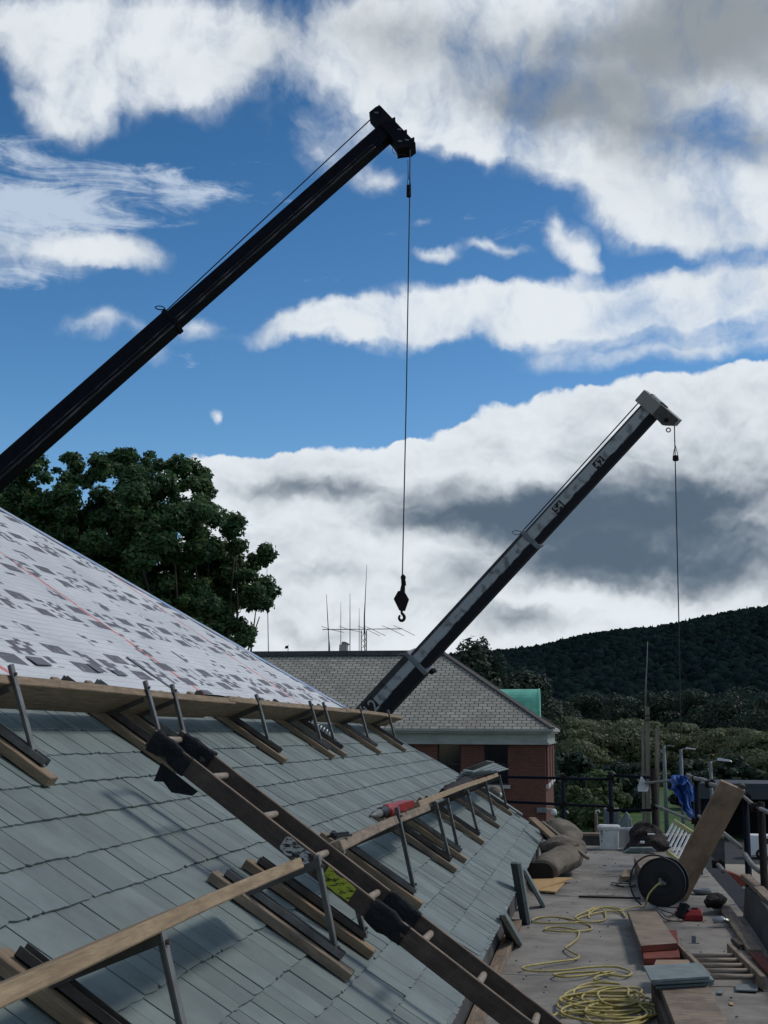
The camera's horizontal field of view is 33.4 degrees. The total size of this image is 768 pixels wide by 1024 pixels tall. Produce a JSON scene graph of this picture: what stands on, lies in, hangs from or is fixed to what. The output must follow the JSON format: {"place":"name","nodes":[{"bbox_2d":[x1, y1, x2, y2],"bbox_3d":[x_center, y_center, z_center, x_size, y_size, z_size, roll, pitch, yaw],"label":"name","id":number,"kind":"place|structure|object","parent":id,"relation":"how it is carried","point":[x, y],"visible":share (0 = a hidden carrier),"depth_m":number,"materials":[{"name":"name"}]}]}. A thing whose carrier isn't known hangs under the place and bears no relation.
{"place":"outdoors","nodes":[
{"label":"outdoors","id":0,"kind":"place"},
{"bbox_2d":[0,105,415,573],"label":"crane boom","id":1,"kind":"object","parent":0,"point":[83,400],"visible":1,"depth_m":26.54,"materials":[{"name":"paint"}]},
{"bbox_2d":[394,574,408,621],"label":"hook block","id":2,"kind":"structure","parent":1,"relation":"hanging from","point":[401,599],"depth_m":25.43,"materials":[{"name":"black metal"}]},
{"bbox_2d":[0,0,767,653],"label":"sky","id":3,"kind":"structure","parent":0,"point":[589,178],"materials":[{"name":"blue"}]},
{"bbox_2d":[252,650,561,827],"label":"brick building","id":4,"kind":"structure","parent":0,"point":[457,715],"depth_m":48.70,"materials":[{"name":"grey tile"}]},
{"bbox_2d":[321,567,414,650],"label":"antenna","id":5,"kind":"object","parent":4,"relation":"on","point":[364,629],"visible":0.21,"depth_m":77.11,"materials":[{"name":"metal"}]},
{"bbox_2d":[438,745,460,773],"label":"window","id":6,"kind":"structure","parent":4,"relation":"in","point":[449,756],"depth_m":47.95,"materials":[{"name":"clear glass"}]},
{"bbox_2d":[482,745,510,788],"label":"window","id":7,"kind":"structure","parent":4,"relation":"in","point":[498,754],"depth_m":47.64,"materials":[{"name":"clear glass"}]},
{"bbox_2d":[604,808,618,823],"bbox_3d":[3.472,4.637,19.538,0.230,0.230,0.120,-1,-10,9],"label":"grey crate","id":8,"kind":"object","parent":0,"point":[606,817],"visible":0.64,"depth_m":19.48,"materials":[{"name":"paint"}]},
{"bbox_2d":[554,786,759,864],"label":"lawn","id":9,"kind":"structure","parent":0,"point":[635,817],"depth_m":140.79,"materials":[{"name":"green plant"}]},
{"bbox_2d":[454,636,520,688],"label":"broadleaf tree","id":10,"kind":"object","parent":9,"relation":"on","point":[473,657],"visible":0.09,"depth_m":84.18,"materials":[{"name":"green plant"}]},
{"bbox_2d":[492,665,567,817],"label":"broadleaf tree","id":11,"kind":"object","parent":9,"relation":"on","point":[530,682],"visible":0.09,"depth_m":89.25,"materials":[{"name":"green plant"}]},
{"bbox_2d":[554,785,592,830],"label":"shrubby tree","id":12,"kind":"object","parent":9,"relation":"on","point":[577,794],"visible":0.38,"depth_m":112.93,"materials":[{"name":"green plant"}]},
{"bbox_2d":[554,750,596,802],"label":"shrubby tree","id":13,"kind":"object","parent":9,"relation":"on","point":[574,763],"visible":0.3,"depth_m":144.95,"materials":[{"name":"green plant"}]},
{"bbox_2d":[552,715,608,773],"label":"olive tree","id":14,"kind":"object","parent":9,"relation":"on","point":[574,743],"visible":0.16,"depth_m":217.05,"materials":[{"name":"green plant"}]},
{"bbox_2d":[577,795,621,831],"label":"shrubby tree","id":15,"kind":"object","parent":9,"relation":"on","point":[585,819],"visible":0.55,"depth_m":107.32,"materials":[{"name":"green plant"}]},
{"bbox_2d":[584,769,632,808],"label":"shrubby tree","id":16,"kind":"object","parent":9,"relation":"on","point":[596,788],"visible":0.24,"depth_m":134.00,"materials":[{"name":"green plant"}]},
{"bbox_2d":[570,722,668,770],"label":"olive tree","id":17,"kind":"object","parent":9,"relation":"on","point":[604,741],"visible":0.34,"depth_m":222.07,"materials":[{"name":"green plant"}]},
{"bbox_2d":[602,759,650,812],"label":"shrubby tree","id":18,"kind":"object","parent":9,"relation":"on","point":[623,767],"visible":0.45,"depth_m":150.12,"materials":[{"name":"green plant"}]},
{"bbox_2d":[662,758,718,809],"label":"shrubby tree","id":19,"kind":"object","parent":9,"relation":"on","point":[698,766],"visible":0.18,"depth_m":157.09,"materials":[{"name":"green plant"}]},
{"bbox_2d":[713,755,767,779],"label":"shrubby tree","id":20,"kind":"object","parent":9,"relation":"on","point":[737,767],"visible":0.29,"depth_m":161.63,"materials":[{"name":"green plant"}]},
{"bbox_2d":[714,731,767,779],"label":"olive tree","id":21,"kind":"object","parent":9,"relation":"on","point":[755,744],"visible":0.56,"depth_m":215.70,"materials":[{"name":"green plant"}]},
{"bbox_2d":[689,780,767,833],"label":"building","id":22,"kind":"structure","parent":0,"point":[757,790],"depth_m":117.51,"materials":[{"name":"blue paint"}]},
{"bbox_2d":[725,864,760,883],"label":"yard pavement","id":23,"kind":"structure","parent":0,"point":[739,869],"depth_m":86.73,"materials":[{"name":"beige concrete"}]},
{"bbox_2d":[724,840,767,863],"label":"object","id":24,"kind":"structure","parent":0,"point":[733,854],"depth_m":96.80,"materials":[{"name":"concrete"}]},
{"bbox_2d":[662,745,673,832],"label":"street lamp","id":25,"kind":"object","parent":24,"relation":"on","point":[666,822],"visible":0.96,"depth_m":110.96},
{"bbox_2d":[679,747,695,833],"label":"street lamp","id":26,"kind":"object","parent":24,"relation":"on","point":[681,773],"visible":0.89,"depth_m":93.84,"materials":[{"name":"silver metal"}]},
{"bbox_2d":[750,834,767,858],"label":"white van","id":27,"kind":"object","parent":24,"relation":"on","point":[754,839],"visible":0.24,"depth_m":94.09,"materials":[{"name":"paint"}]},
{"label":"ground","id":28,"kind":"structure","parent":0,"visible":0},
{"bbox_2d":[0,446,281,651],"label":"maple tree","id":29,"kind":"object","parent":28,"relation":"on","point":[129,526],"visible":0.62,"depth_m":31.71,"materials":[{"name":"green plant"}]},
{"bbox_2d":[0,508,767,1023],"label":"slate roof building","id":30,"kind":"structure","parent":28,"relation":"on","point":[104,834],"depth_m":7.50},
{"bbox_2d":[0,664,57,785],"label":"roof bracket","id":31,"kind":"object","parent":30,"relation":"on","point":[29,758],"visible":1,"depth_m":5.32,"materials":[{"name":"brown wood"}]},
{"bbox_2d":[0,674,235,717],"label":"walk plank","id":32,"kind":"object","parent":31,"relation":"on","point":[43,694],"visible":0.89,"depth_m":6.50,"materials":[{"name":"brown wood"}]},
{"bbox_2d":[0,930,186,1023],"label":"roof bracket","id":33,"kind":"object","parent":30,"relation":"on","point":[71,1000],"visible":0.76,"depth_m":3.40,"materials":[{"name":"brown wood"}]},
{"bbox_2d":[0,857,303,1008],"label":"walk plank","id":34,"kind":"object","parent":33,"relation":"on","point":[22,985],"visible":1,"depth_m":3.15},
{"bbox_2d":[50,675,176,773],"bbox_3d":[-1.471,1.158,7.002,0.768,0.531,0.096,-1,-10,9],"label":"roof bracket","id":35,"kind":"object","parent":30,"relation":"on","point":[123,726],"visible":0.49,"depth_m":6.98,"materials":[{"name":"brown wood"}]},
{"bbox_2d":[84,679,185,736],"bbox_3d":[-1.394,1.241,7.479,0.768,0.531,0.096,-1,-10,9],"label":"roof bracket","id":36,"kind":"object","parent":30,"relation":"on","point":[143,720],"visible":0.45,"depth_m":7.47,"materials":[{"name":"metal"}]},
{"bbox_2d":[186,690,287,763],"bbox_3d":[-1.084,1.572,9.386,0.768,0.531,0.096,-1,-10,9],"label":"roof bracket","id":37,"kind":"object","parent":30,"relation":"on","point":[266,744],"visible":0.83,"depth_m":9.35,"materials":[{"name":"brown wood"}]},
{"bbox_2d":[208,696,350,721],"bbox_3d":[-0.812,1.688,10.812,0.264,0.050,4.450,-23,-13,5],"label":"walk plank","id":38,"kind":"object","parent":37,"relation":"on","point":[273,710],"visible":0.71,"depth_m":10.19,"materials":[{"name":"brown wood"}]},
{"bbox_2d":[207,855,354,982],"bbox_3d":[-0.432,1.689,5.354,0.621,0.498,0.096,-1,-10,9],"label":"roof bracket","id":39,"kind":"object","parent":30,"relation":"on","point":[295,930],"visible":0.9,"depth_m":5.34,"materials":[{"name":"wood"}]},
{"bbox_2d":[250,697,335,758],"bbox_3d":[-0.801,1.875,11.127,0.768,0.531,0.096,-1,-10,9],"label":"roof bracket","id":40,"kind":"object","parent":30,"relation":"on","point":[304,734],"visible":0.76,"depth_m":11.09,"materials":[{"name":"brown wood"}]},
{"bbox_2d":[266,699,347,757],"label":"roof bracket","id":41,"kind":"object","parent":30,"relation":"on","point":[336,746],"visible":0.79,"depth_m":11.65,"materials":[{"name":"metal"}]},
{"bbox_2d":[242,850,376,958],"bbox_3d":[-0.345,1.781,5.889,0.621,0.499,0.096,-1,-10,9],"label":"roof bracket","id":42,"kind":"object","parent":30,"relation":"on","point":[309,903],"visible":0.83,"depth_m":5.86,"materials":[{"name":"brown wood"}]},
{"bbox_2d":[317,704,381,754],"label":"roof bracket","id":43,"kind":"object","parent":30,"relation":"on","point":[353,732],"visible":0.76,"depth_m":13.52,"materials":[{"name":"brown wood"}]},
{"bbox_2d":[330,708,402,725],"bbox_3d":[-0.188,2.357,14.654,0.264,0.050,3.850,-23,-13,5],"label":"walk plank","id":44,"kind":"object","parent":43,"relation":"on","point":[370,717],"visible":0.77,"depth_m":14.51,"materials":[{"name":"brown wood"}]},
{"bbox_2d":[145,729,563,1023],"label":"wooden ladder","id":45,"kind":"object","parent":30,"relation":"on","point":[398,919],"visible":0.97,"depth_m":5.60,"materials":[{"name":"brown wood"}]},
{"bbox_2d":[320,807,423,908],"bbox_3d":[-0.077,2.030,7.539,0.621,0.573,0.096,-1,-10,9],"label":"roof bracket","id":46,"kind":"object","parent":30,"relation":"on","point":[383,874],"visible":0.75,"depth_m":7.51,"materials":[{"name":"brown wood"}]},
{"bbox_2d":[290,803,430,860],"bbox_3d":[-0.056,1.844,7.436,0.264,0.058,3.228,-23,-13,5],"label":"walk plank","id":47,"kind":"object","parent":46,"relation":"on","point":[341,844],"visible":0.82,"depth_m":6.76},
{"bbox_2d":[369,800,413,818],"bbox_3d":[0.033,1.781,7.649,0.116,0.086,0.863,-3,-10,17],"label":"cordless drill","id":48,"kind":"object","parent":47,"relation":"on","point":[385,811],"visible":0.94,"depth_m":7.60,"materials":[{"name":"plastic"}]},
{"bbox_2d":[350,707,406,751],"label":"roof bracket","id":49,"kind":"object","parent":30,"relation":"on","point":[394,740],"visible":0.72,"depth_m":15.35,"materials":[{"name":"brown wood"}]},
{"bbox_2d":[376,803,457,872],"bbox_3d":[0.232,2.398,9.440,0.621,0.499,0.096,-1,-10,9],"label":"roof bracket","id":50,"kind":"object","parent":30,"relation":"on","point":[428,848],"visible":0.69,"depth_m":9.41,"materials":[{"name":"metal"}]},
{"bbox_2d":[406,798,467,862],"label":"roof bracket","id":51,"kind":"object","parent":30,"relation":"on","point":[423,828],"visible":0.69,"depth_m":10.14,"materials":[{"name":"brown wood"}]},
{"bbox_2d":[417,789,484,844],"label":"roof bracket","id":52,"kind":"object","parent":30,"relation":"on","point":[461,825],"visible":0.83,"depth_m":11.79,"materials":[{"name":"brown wood"}]},
{"bbox_2d":[466,1004,487,1023],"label":"timber strip","id":53,"kind":"object","parent":30,"relation":"on","point":[477,1015],"visible":0.26,"depth_m":6.86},
{"bbox_2d":[456,781,500,828],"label":"roof bracket","id":54,"kind":"object","parent":30,"relation":"on","point":[488,817],"visible":0.61,"depth_m":13.81,"materials":[{"name":"metal"}]},
{"bbox_2d":[385,773,498,818],"bbox_3d":[0.696,2.647,12.197,0.265,0.059,6.954,-23,-13,5],"label":"walk plank","id":55,"kind":"object","parent":54,"relation":"on","point":[432,798],"visible":0.75,"depth_m":10.51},
{"bbox_2d":[439,776,479,798],"bbox_3d":[0.744,2.653,12.392,0.185,0.163,2.941,-1,-10,9],"label":"tool bag","id":56,"kind":"object","parent":55,"relation":"on","point":[461,781],"visible":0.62,"depth_m":11.91,"materials":[{"name":"fabric"}]},
{"bbox_2d":[475,775,512,815],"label":"roof bracket","id":57,"kind":"object","parent":30,"relation":"on","point":[505,807],"visible":0.6,"depth_m":15.96,"materials":[{"name":"brown wood"}]},
{"bbox_2d":[490,919,521,974],"bbox_3d":[0.887,3.144,9.280,0.089,0.053,2.400,-1,-10,9],"label":"timber strip","id":58,"kind":"object","parent":30,"relation":"on","point":[501,956],"visible":0.66,"depth_m":8.88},
{"bbox_2d":[499,912,522,945],"bbox_3d":[0.907,2.974,9.161,0.124,0.346,1.325,-1,-10,9],"label":"leaning slate","id":59,"kind":"object","parent":30,"relation":"on","point":[511,931],"visible":0.93,"depth_m":9.03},
{"bbox_2d":[511,861,530,923],"bbox_3d":[1.118,3.111,10.452,0.105,0.518,0.546,-3,-10,17],"label":"leaning slate","id":60,"kind":"object","parent":30,"relation":"on","point":[521,892],"visible":0.93,"depth_m":10.38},
{"bbox_2d":[523,868,545,906],"bbox_3d":[1.340,3.375,11.495,0.106,0.354,0.560,-6,-12,33],"label":"leaning slate","id":61,"kind":"object","parent":30,"relation":"on","point":[534,889],"visible":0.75,"depth_m":11.44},
{"bbox_2d":[528,817,555,838],"bbox_3d":[1.886,3.716,14.878,0.090,0.040,1.090,2,2,-11],"label":"edge board","id":62,"kind":"object","parent":30,"relation":"attached to","point":[542,827],"visible":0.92,"depth_m":14.99,"materials":[{"name":"brown wood"}]},
{"bbox_2d":[538,882,564,892],"bbox_3d":[1.645,3.792,12.946,0.278,0.015,0.852,-2,-10,14],"label":"strand board scrap","id":63,"kind":"object","parent":30,"relation":"on","point":[554,888],"visible":0.57,"depth_m":12.75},
{"bbox_2d":[532,877,572,889],"bbox_3d":[1.687,3.795,13.071,0.471,0.030,0.997,-1,-10,9],"label":"strand board scrap","id":64,"kind":"object","parent":63,"relation":"on","point":[543,883],"visible":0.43,"depth_m":13.18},
{"bbox_2d":[527,818,586,878],"bbox_3d":[1.990,3.884,14.762,0.700,0.534,2.865,-1,-10,9],"label":"canvas roll","id":65,"kind":"object","parent":30,"relation":"on","point":[559,855],"visible":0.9,"depth_m":14.11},
{"bbox_2d":[521,882,660,1023],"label":"yellow hose","id":66,"kind":"object","parent":30,"relation":"on","point":[605,1003],"visible":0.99,"depth_m":7.55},
{"bbox_2d":[597,824,619,848],"bbox_3d":[3.059,4.417,17.392,0.307,0.330,0.316,-1,-10,9],"label":"white bucket","id":67,"kind":"object","parent":30,"relation":"on","point":[609,836],"visible":0.98,"depth_m":17.27,"materials":[{"name":"plastic"}]},
{"bbox_2d":[578,895,640,898],"bbox_3d":[2.143,3.665,12.170,0.582,0.020,0.020,-2,-10,10],"label":"thin lath","id":68,"kind":"object","parent":30,"relation":"on","point":[609,897],"visible":1,"depth_m":12.16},
{"bbox_2d":[619,827,631,846],"bbox_3d":[3.336,4.493,17.718,0.277,0.292,0.269,-1,-10,9],"label":"open bucket","id":69,"kind":"object","parent":30,"relation":"on","point":[624,838],"visible":0.47,"depth_m":17.61,"materials":[{"name":"white plastic"}]},
{"bbox_2d":[515,851,766,1017],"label":"slate grit","id":70,"kind":"object","parent":30,"relation":"on","point":[627,935],"visible":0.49,"depth_m":10.26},
{"bbox_2d":[634,856,658,876],"bbox_3d":[2.813,3.807,13.403,0.310,0.170,2.779,-1,-10,9],"label":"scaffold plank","id":71,"kind":"object","parent":30,"relation":"on","point":[640,864],"visible":0.2,"depth_m":14.12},
{"bbox_2d":[624,821,670,851],"bbox_3d":[3.504,4.375,17.315,0.639,0.390,0.594,3,-10,-13],"label":"rumpled tarp heap","id":72,"kind":"object","parent":30,"relation":"on","point":[640,830],"visible":0.9,"depth_m":17.11,"materials":[{"name":"fabric"}]},
{"bbox_2d":[629,854,688,906],"bbox_3d":[2.307,3.082,10.724,0.455,0.425,0.303,-3,-10,20],"label":"hose reel","id":73,"kind":"object","parent":30,"relation":"on","point":[670,874],"visible":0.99,"depth_m":10.65,"materials":[{"name":"black plastic"}]},
{"bbox_2d":[654,960,689,964],"bbox_3d":[1.786,2.834,7.980,0.254,0.020,0.429,-1,-10,9],"label":"plywood offcut","id":74,"kind":"object","parent":30,"relation":"on","point":[659,962],"visible":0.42,"depth_m":8.07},
{"bbox_2d":[665,819,692,860],"bbox_3d":[3.033,3.374,13.089,0.304,0.412,0.606,-5,-11,27],"label":"ladder rack","id":75,"kind":"object","parent":30,"relation":"attached to","point":[680,826],"visible":0.63,"depth_m":13.17,"materials":[{"name":"silver metal"}]},
{"bbox_2d":[651,984,726,1023],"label":"scaffold plank","id":76,"kind":"object","parent":30,"relation":"on","point":[689,1005],"visible":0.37,"depth_m":6.69,"materials":[{"name":"brown wood"}]},
{"bbox_2d":[655,982,713,988],"bbox_3d":[1.705,2.674,7.345,0.337,0.012,0.625,-1,-10,9],"label":"stacked slate","id":77,"kind":"object","parent":76,"relation":"on","point":[681,985],"visible":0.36,"depth_m":7.12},
{"bbox_2d":[656,965,713,984],"bbox_3d":[1.702,2.663,7.361,0.357,0.012,0.625,-1,-10,9],"label":"stacked slate","id":78,"kind":"object","parent":77,"relation":"on","point":[712,979],"visible":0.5,"depth_m":7.16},
{"bbox_2d":[652,978,710,984],"bbox_3d":[1.680,2.639,7.310,0.340,0.012,0.622,-1,-10,9],"label":"stacked slate","id":79,"kind":"object","parent":78,"relation":"on","point":[685,981],"visible":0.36,"depth_m":7.09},
{"bbox_2d":[644,962,709,981],"bbox_3d":[1.662,2.620,7.290,0.350,0.012,0.613,-1,-10,9],"label":"stacked slate","id":80,"kind":"object","parent":79,"relation":"on","point":[675,972],"visible":1,"depth_m":7.24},
{"bbox_2d":[675,902,702,920],"bbox_3d":[2.570,3.370,10.796,0.224,0.140,0.148,-1,-10,9],"label":"battery charger","id":81,"kind":"object","parent":30,"relation":"on","point":[685,911],"visible":0.99,"depth_m":10.76,"materials":[{"name":"red plastic"}]},
{"bbox_2d":[678,779,744,900],"bbox_3d":[2.982,3.086,11.954,0.220,1.176,0.886,8,-12,-38],"label":"leaning plank","id":82,"kind":"object","parent":30,"relation":"on","point":[711,826],"visible":0.7,"depth_m":11.88,"materials":[{"name":"brown wood"}]},
{"bbox_2d":[704,892,726,908],"bbox_3d":[2.958,3.431,11.326,0.162,0.138,0.367,-7,-12,36],"label":"dark blue bundle","id":83,"kind":"object","parent":30,"relation":"on","point":[716,900],"visible":1,"depth_m":11.22,"materials":[{"name":"fabric"}]},
{"bbox_2d":[678,943,766,989],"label":"short ladder","id":84,"kind":"object","parent":30,"relation":"on","point":[733,959],"visible":0.77,"depth_m":8.38,"materials":[{"name":"grey wood"}]},
{"bbox_2d":[719,903,761,953],"bbox_3d":[2.854,3.345,10.355,0.100,0.035,2.592,-1,-10,10],"label":"long board","id":85,"kind":"object","parent":30,"relation":"on","point":[741,931],"visible":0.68,"depth_m":9.98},
{"bbox_2d":[736,984,758,991],"bbox_3d":[2.243,2.928,7.886,0.144,0.008,0.243,-3,-10,16],"label":"broken slate","id":86,"kind":"object","parent":30,"relation":"on","point":[748,987],"visible":0.86,"depth_m":7.86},
{"bbox_2d":[749,952,767,974],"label":"red brown strip","id":87,"kind":"object","parent":30,"relation":"on","point":[761,960],"visible":1,"depth_m":8.71,"materials":[{"name":"paint"}]},
{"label":"scaffold plank","id":88,"kind":"object","parent":30,"relation":"on","visible":0},
{"bbox_2d":[642,930,679,964],"bbox_3d":[1.970,3.109,9.173,0.275,0.040,1.360,-2,-10,12],"label":"scaffold plank","id":89,"kind":"object","parent":88,"relation":"on","point":[650,957],"visible":0.5,"depth_m":8.66,"materials":[{"name":"red paint"}]},
{"bbox_2d":[627,909,677,951],"bbox_3d":[2.019,3.153,9.698,0.261,0.042,1.959,-1,-10,8],"label":"scaffold plank","id":90,"kind":"object","parent":89,"relation":"on","point":[651,931],"visible":1,"depth_m":9.40,"materials":[{"name":"red paint"}]},
{"bbox_2d":[356,390,681,739],"bbox_3d":[-1.130,5.939,31.428,17.827,16.167,0.790,-6,-11,31],"label":"crane boom","id":91,"kind":"object","parent":28,"relation":"on","point":[401,680],"visible":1,"depth_m":29.46,"materials":[{"name":"grey paint"}]},
{"bbox_2d":[559,719,615,750],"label":"olive tree","id":92,"kind":"object","parent":28,"relation":"on","point":[600,722],"visible":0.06,"depth_m":232.46,"materials":[{"name":"green plant"}]},
{"bbox_2d":[562,692,619,725],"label":"dark tree","id":93,"kind":"object","parent":28,"relation":"on","point":[582,702],"visible":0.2,"depth_m":338.43,"materials":[{"name":"green plant"}]},
{"bbox_2d":[584,692,666,727],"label":"dark tree","id":94,"kind":"object","parent":28,"relation":"on","point":[621,710],"visible":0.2,"depth_m":331.04,"materials":[{"name":"green plant"}]},
{"bbox_2d":[501,769,767,889],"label":"scaffold guard rail","id":95,"kind":"object","parent":28,"relation":"on","point":[761,811],"visible":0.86,"depth_m":14.46,"materials":[{"name":"metal"}]},
{"bbox_2d":[670,775,694,817],"bbox_3d":[3.526,3.371,15.106,0.290,0.534,0.385,-1,-10,9],"label":"blue tarpaulin","id":96,"kind":"object","parent":95,"relation":"hanging from","point":[682,788],"visible":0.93,"depth_m":15.12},
{"bbox_2d":[600,718,684,786],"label":"olive tree","id":97,"kind":"object","parent":28,"relation":"on","point":[665,739],"visible":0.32,"depth_m":225.69,"materials":[{"name":"green plant"}]},
{"bbox_2d":[641,727,644,820],"bbox_3d":[3.791,7.724,18.498,0.043,9.116,0.058,0,-10,9],"label":"standing timber","id":98,"kind":"object","parent":28,"relation":"on","point":[643,767],"visible":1,"depth_m":19.14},
{"bbox_2d":[645,707,650,822],"bbox_3d":[3.843,7.571,18.482,0.069,9.414,0.153,0,-10,9],"label":"standing timber","id":99,"kind":"object","parent":28,"relation":"on","point":[647,744],"visible":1,"depth_m":19.15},
{"bbox_2d":[656,725,659,827],"bbox_3d":[3.961,7.691,18.373,0.041,9.140,0.056,0,-10,9],"label":"standing timber","id":100,"kind":"object","parent":28,"relation":"on","point":[657,750],"visible":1,"depth_m":19.02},
{"bbox_2d":[624,690,698,728],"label":"dark tree","id":101,"kind":"object","parent":28,"relation":"on","point":[657,701],"visible":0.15,"depth_m":335.34,"materials":[{"name":"green plant"}]},
{"bbox_2d":[644,721,702,777],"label":"olive tree","id":102,"kind":"object","parent":28,"relation":"on","point":[672,727],"visible":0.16,"depth_m":233.69,"materials":[{"name":"green plant"}]},
{"bbox_2d":[655,688,729,734],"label":"dark tree","id":103,"kind":"object","parent":28,"relation":"on","point":[689,698],"visible":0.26,"depth_m":326.04,"materials":[{"name":"green plant"}]},
{"bbox_2d":[669,723,729,758],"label":"olive tree","id":104,"kind":"object","parent":28,"relation":"on","point":[695,732],"visible":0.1,"depth_m":235.17,"materials":[{"name":"green plant"}]},
{"bbox_2d":[683,727,761,777],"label":"olive tree","id":105,"kind":"object","parent":28,"relation":"on","point":[719,733],"visible":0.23,"depth_m":228.03,"materials":[{"name":"green plant"}]},
{"bbox_2d":[682,685,767,737],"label":"dark tree","id":106,"kind":"object","parent":28,"relation":"on","point":[722,708],"visible":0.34,"depth_m":312.11,"materials":[{"name":"green plant"}]},
{"bbox_2d":[729,691,767,733],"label":"dark tree","id":107,"kind":"object","parent":28,"relation":"on","point":[761,700],"visible":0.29,"depth_m":294.18,"materials":[{"name":"green plant"}]},
{"bbox_3d":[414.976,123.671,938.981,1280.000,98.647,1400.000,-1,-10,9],"label":"hill","id":108,"kind":"structure","parent":0,"visible":0},
{"bbox_2d":[549,700,584,721],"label":"dark tree","id":109,"kind":"object","parent":108,"relation":"on","point":[569,711],"visible":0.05,"depth_m":320.54,"materials":[{"name":"green plant"}]},
{"bbox_2d":[449,605,767,730],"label":"hillside forest","id":110,"kind":"object","parent":108,"relation":"on","point":[721,652],"visible":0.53,"depth_m":590.47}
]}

